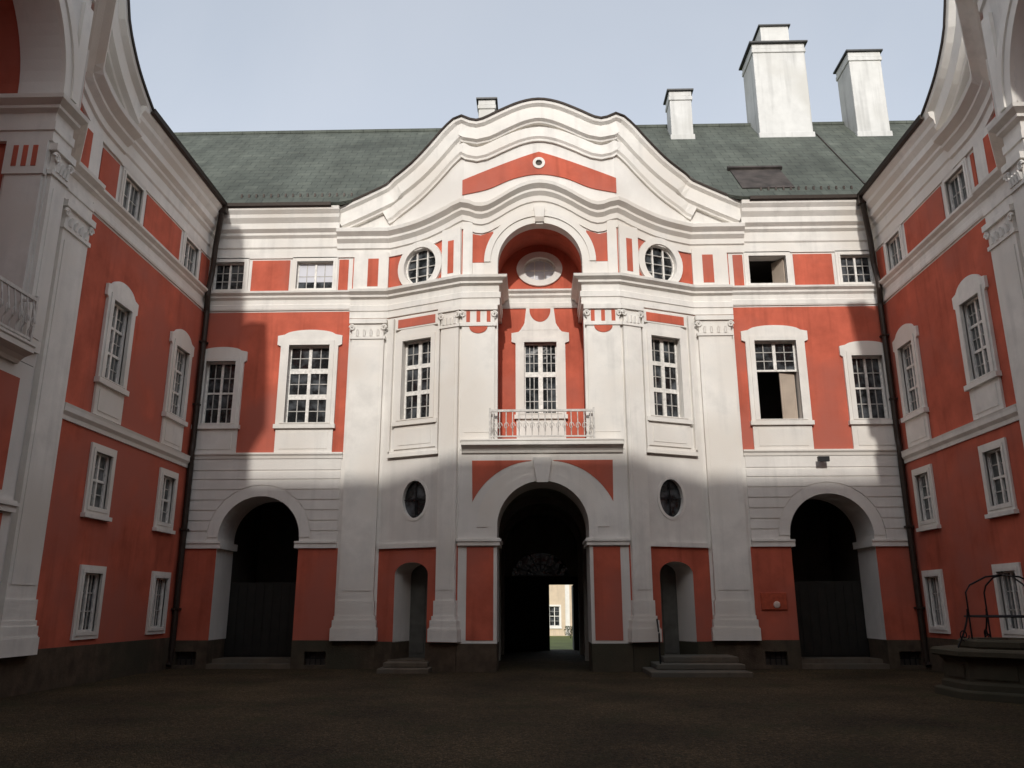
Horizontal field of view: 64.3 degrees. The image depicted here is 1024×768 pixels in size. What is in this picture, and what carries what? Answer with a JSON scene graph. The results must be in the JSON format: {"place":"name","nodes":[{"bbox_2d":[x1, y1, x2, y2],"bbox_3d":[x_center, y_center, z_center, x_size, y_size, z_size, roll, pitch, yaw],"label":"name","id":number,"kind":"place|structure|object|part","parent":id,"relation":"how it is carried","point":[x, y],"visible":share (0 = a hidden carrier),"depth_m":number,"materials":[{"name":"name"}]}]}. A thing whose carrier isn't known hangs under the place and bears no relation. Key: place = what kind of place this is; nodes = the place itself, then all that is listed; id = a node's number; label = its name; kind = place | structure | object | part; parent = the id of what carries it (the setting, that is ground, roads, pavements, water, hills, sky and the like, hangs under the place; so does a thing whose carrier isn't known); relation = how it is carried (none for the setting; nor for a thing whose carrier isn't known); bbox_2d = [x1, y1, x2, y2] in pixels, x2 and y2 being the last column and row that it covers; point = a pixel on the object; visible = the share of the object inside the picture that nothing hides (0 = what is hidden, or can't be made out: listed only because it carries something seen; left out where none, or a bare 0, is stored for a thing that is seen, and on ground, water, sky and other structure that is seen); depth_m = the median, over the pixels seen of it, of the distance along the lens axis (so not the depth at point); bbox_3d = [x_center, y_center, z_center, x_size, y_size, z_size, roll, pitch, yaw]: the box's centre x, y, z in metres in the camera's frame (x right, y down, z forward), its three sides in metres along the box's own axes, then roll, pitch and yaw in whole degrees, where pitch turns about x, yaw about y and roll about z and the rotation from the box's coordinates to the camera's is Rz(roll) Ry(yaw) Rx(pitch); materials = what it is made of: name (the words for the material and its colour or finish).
{"place":"outdoors","nodes":[
{"label":"outdoors","id":0,"kind":"place"},
{"bbox_2d":[0,649,1023,767],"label":"courtyard ground","id":1,"kind":"structure","parent":0,"point":[559,708],"depth_m":15.60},
{"bbox_2d":[0,0,226,697],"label":"baroque wing","id":2,"kind":"structure","parent":1,"relation":"on","point":[112,201],"depth_m":23.60,"materials":[{"name":"red paint"}]},
{"bbox_2d":[70,564,106,639],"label":"window","id":3,"kind":"structure","parent":2,"relation":"in","point":[87,577],"depth_m":23.69,"materials":[{"name":"white paint"}]},
{"bbox_2d":[80,442,116,521],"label":"window","id":4,"kind":"structure","parent":2,"relation":"in","point":[97,464],"depth_m":24.32,"materials":[{"name":"white paint"}]},
{"bbox_2d":[91,281,138,424],"bbox_3d":[-12.297,-1.039,25.199,0.340,4.370,1.920,0,-15,1],"label":"window","id":5,"kind":"structure","parent":2,"relation":"in","point":[108,396],"depth_m":25.19,"materials":[{"name":"white paint"}]},
{"bbox_2d":[118,166,145,223],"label":"window","id":6,"kind":"structure","parent":2,"relation":"in","point":[128,194],"depth_m":26.50,"materials":[{"name":"white paint"}]},
{"bbox_2d":[145,571,170,634],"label":"window","id":7,"kind":"structure","parent":2,"relation":"in","point":[157,578],"depth_m":28.07,"materials":[{"name":"white paint"}]},
{"bbox_2d":[152,467,178,533],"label":"window","id":8,"kind":"structure","parent":2,"relation":"in","point":[160,524],"depth_m":28.70,"materials":[{"name":"white paint"}]},
{"bbox_2d":[159,329,193,451],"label":"window","id":9,"kind":"structure","parent":2,"relation":"in","point":[172,426],"depth_m":29.57,"materials":[{"name":"white paint"}]},
{"bbox_2d":[180,231,200,278],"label":"window","id":10,"kind":"structure","parent":2,"relation":"in","point":[187,259],"depth_m":31.02,"materials":[{"name":"white paint"}]},
{"bbox_2d":[376,661,431,673],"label":"stone steps","id":11,"kind":"structure","parent":1,"relation":"on","point":[403,667],"depth_m":27.15,"materials":[{"name":"grey stone"}]},
{"bbox_2d":[166,24,931,671],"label":"baroque range","id":12,"kind":"structure","parent":1,"relation":"on","point":[470,392],"depth_m":31.03,"materials":[{"name":"paint"}]},
{"bbox_2d":[191,347,247,452],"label":"window","id":13,"kind":"structure","parent":12,"relation":"in","point":[218,431],"depth_m":31.34,"materials":[{"name":"white paint"}]},
{"bbox_2d":[209,258,249,291],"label":"window","id":14,"kind":"structure","parent":12,"relation":"in","point":[228,277],"depth_m":32.70,"materials":[{"name":"white paint"}]},
{"bbox_2d":[273,330,342,451],"bbox_3d":[-7.851,0.258,31.287,2.520,4.850,0.420,0,-15,1],"label":"window","id":15,"kind":"structure","parent":12,"relation":"in","point":[308,426],"depth_m":31.33,"materials":[{"name":"white paint"}]},
{"bbox_2d":[291,257,338,290],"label":"window","id":16,"kind":"structure","parent":12,"relation":"in","point":[311,276],"depth_m":32.60,"materials":[{"name":"white paint"}]},
{"bbox_3d":[-3.453,7.923,29.053,2.520,4.330,1.320,-7,-17,24],"label":"doorway","id":17,"kind":"part","parent":12,"relation":"part of","materials":[{"name":"stone"}]},
{"bbox_2d":[387,312,440,458],"bbox_3d":[-3.594,0.029,30.680,2.190,5.480,0.440,-7,-17,24],"label":"window","id":18,"kind":"structure","parent":12,"relation":"in","point":[419,428],"depth_m":30.69,"materials":[{"name":"white paint"}]},
{"bbox_2d":[400,478,428,520],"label":"oval window","id":19,"kind":"structure","parent":12,"relation":"in","point":[416,500],"depth_m":29.60,"materials":[{"name":"black glass"}]},
{"bbox_2d":[398,241,441,284],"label":"round window","id":20,"kind":"structure","parent":12,"relation":"in","point":[424,265],"depth_m":32.01,"materials":[{"name":"white paint"}]},
{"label":"passage door","id":21,"kind":"part","parent":12,"relation":"part of","materials":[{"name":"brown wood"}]},
{"bbox_2d":[517,252,561,285],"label":"oval window","id":22,"kind":"structure","parent":12,"relation":"in","point":[535,268],"depth_m":33.22,"materials":[{"name":"white paint"}]},
{"bbox_2d":[511,308,568,438],"bbox_3d":[1.126,-0.105,31.969,2.280,6.000,0.420,0,-15,1],"label":"window","id":23,"kind":"structure","parent":12,"relation":"in","point":[541,367],"depth_m":32.13,"materials":[{"name":"white paint"}]},
{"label":"passage door","id":24,"kind":"part","parent":12,"relation":"part of","materials":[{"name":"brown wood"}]},
{"bbox_2d":[638,238,682,281],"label":"round window","id":25,"kind":"structure","parent":12,"relation":"in","point":[654,262],"depth_m":31.78,"materials":[{"name":"white paint"}]},
{"bbox_2d":[640,310,698,456],"bbox_3d":[5.777,-0.050,30.445,2.190,5.480,0.440,6,-16,-21],"label":"window","id":26,"kind":"structure","parent":12,"relation":"in","point":[664,426],"depth_m":30.45,"materials":[{"name":"white paint"}]},
{"bbox_2d":[657,476,685,519],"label":"oval window","id":27,"kind":"structure","parent":12,"relation":"in","point":[668,494],"depth_m":29.37,"materials":[{"name":"black glass"}]},
{"bbox_3d":[5.830,7.814,28.705,2.543,4.330,1.975,0,-15,1],"label":"doorway","id":28,"kind":"part","parent":12,"relation":"part of","materials":[{"name":"stone"}]},
{"bbox_2d":[743,251,792,284],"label":"window","id":29,"kind":"structure","parent":12,"relation":"in","point":[778,271],"depth_m":32.13,"materials":[{"name":"white"}]},
{"bbox_2d":[760,593,787,609],"bbox_3d":[9.232,7.647,28.703,0.900,0.580,0.125,0,-15,1],"label":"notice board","id":30,"kind":"object","parent":12,"relation":"attached to","point":[773,601],"visible":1,"depth_m":28.69,"materials":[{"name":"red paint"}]},
{"bbox_2d":[740,325,814,448],"bbox_3d":[10.064,0.125,30.905,2.520,4.850,0.560,0,-15,1],"label":"window","id":31,"kind":"structure","parent":12,"relation":"in","point":[789,432],"depth_m":30.90,"materials":[{"name":"white paint"}]},
{"bbox_2d":[834,250,875,283],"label":"window","id":32,"kind":"structure","parent":12,"relation":"in","point":[849,269],"depth_m":32.07,"materials":[{"name":"white paint"}]},
{"bbox_2d":[839,341,899,448],"bbox_3d":[13.462,0.401,30.664,1.960,4.180,0.420,0,-15,1],"label":"window","id":33,"kind":"structure","parent":12,"relation":"in","point":[871,428],"depth_m":30.72,"materials":[{"name":"white paint"}]},
{"bbox_2d":[642,617,752,677],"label":"stone steps","id":34,"kind":"structure","parent":1,"relation":"on","point":[697,666],"depth_m":25.86,"materials":[{"name":"stone"}]},
{"bbox_2d":[857,0,1023,671],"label":"baroque wing","id":35,"kind":"structure","parent":1,"relation":"on","point":[941,192],"depth_m":25.41,"materials":[{"name":"red paint"}]},
{"bbox_2d":[883,224,905,272],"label":"window","id":36,"kind":"structure","parent":35,"relation":"in","point":[897,251],"depth_m":30.53,"materials":[{"name":"white paint"}]},
{"bbox_2d":[892,324,931,447],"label":"window","id":37,"kind":"structure","parent":35,"relation":"in","point":[917,424],"depth_m":29.09,"materials":[{"name":"white paint"}]},
{"bbox_2d":[911,464,940,531],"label":"window","id":38,"kind":"structure","parent":35,"relation":"in","point":[927,485],"depth_m":28.23,"materials":[{"name":"white paint"}]},
{"bbox_2d":[921,569,950,633],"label":"window","id":39,"kind":"structure","parent":35,"relation":"in","point":[939,602],"depth_m":27.62,"materials":[{"name":"white paint"}]},
{"bbox_2d":[942,157,971,216],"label":"window","id":40,"kind":"structure","parent":35,"relation":"in","point":[960,188],"depth_m":26.05,"materials":[{"name":"white paint"}]},
{"bbox_2d":[952,274,1005,420],"bbox_3d":[14.180,-1.206,24.737,0.340,4.370,1.920,0,-15,1],"label":"window","id":41,"kind":"structure","parent":35,"relation":"in","point":[986,393],"depth_m":24.74,"materials":[{"name":"white paint"}]},
{"bbox_2d":[978,437,1018,518],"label":"window","id":42,"kind":"structure","parent":35,"relation":"in","point":[999,461],"depth_m":23.86,"materials":[{"name":"white paint"}]},
{"bbox_2d":[991,562,1023,637],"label":"window","id":43,"kind":"structure","parent":35,"relation":"in","point":[1013,590],"depth_m":23.31,"materials":[{"name":"white paint"}]},
{"bbox_2d":[930,574,1023,703],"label":"stone well","id":44,"kind":"object","parent":1,"relation":"on","point":[990,668],"visible":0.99,"depth_m":19.13,"materials":[{"name":"stone"}]},
{"bbox_2d":[130,0,943,131],"label":"sky","id":45,"kind":"structure","parent":0,"point":[206,65],"materials":[{"name":"blue"}]},
{"bbox_2d":[549,585,571,635],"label":"garden house","id":46,"kind":"structure","parent":0,"point":[560,604],"depth_m":94.40,"materials":[{"name":"white paint"}]},
{"bbox_2d":[549,605,561,628],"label":"window","id":47,"kind":"structure","parent":46,"relation":"in","point":[554,610],"depth_m":94.29,"materials":[{"name":"white paint"}]},
{"bbox_2d":[550,636,572,648],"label":"garden lawn","id":48,"kind":"structure","parent":0,"point":[561,642],"depth_m":58.83,"materials":[{"name":"green plant"}]},
{"bbox_2d":[564,626,571,637],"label":"shrub","id":49,"kind":"object","parent":48,"relation":"on","point":[568,633],"visible":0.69,"depth_m":76.30,"materials":[{"name":"green plant"}]}
]}

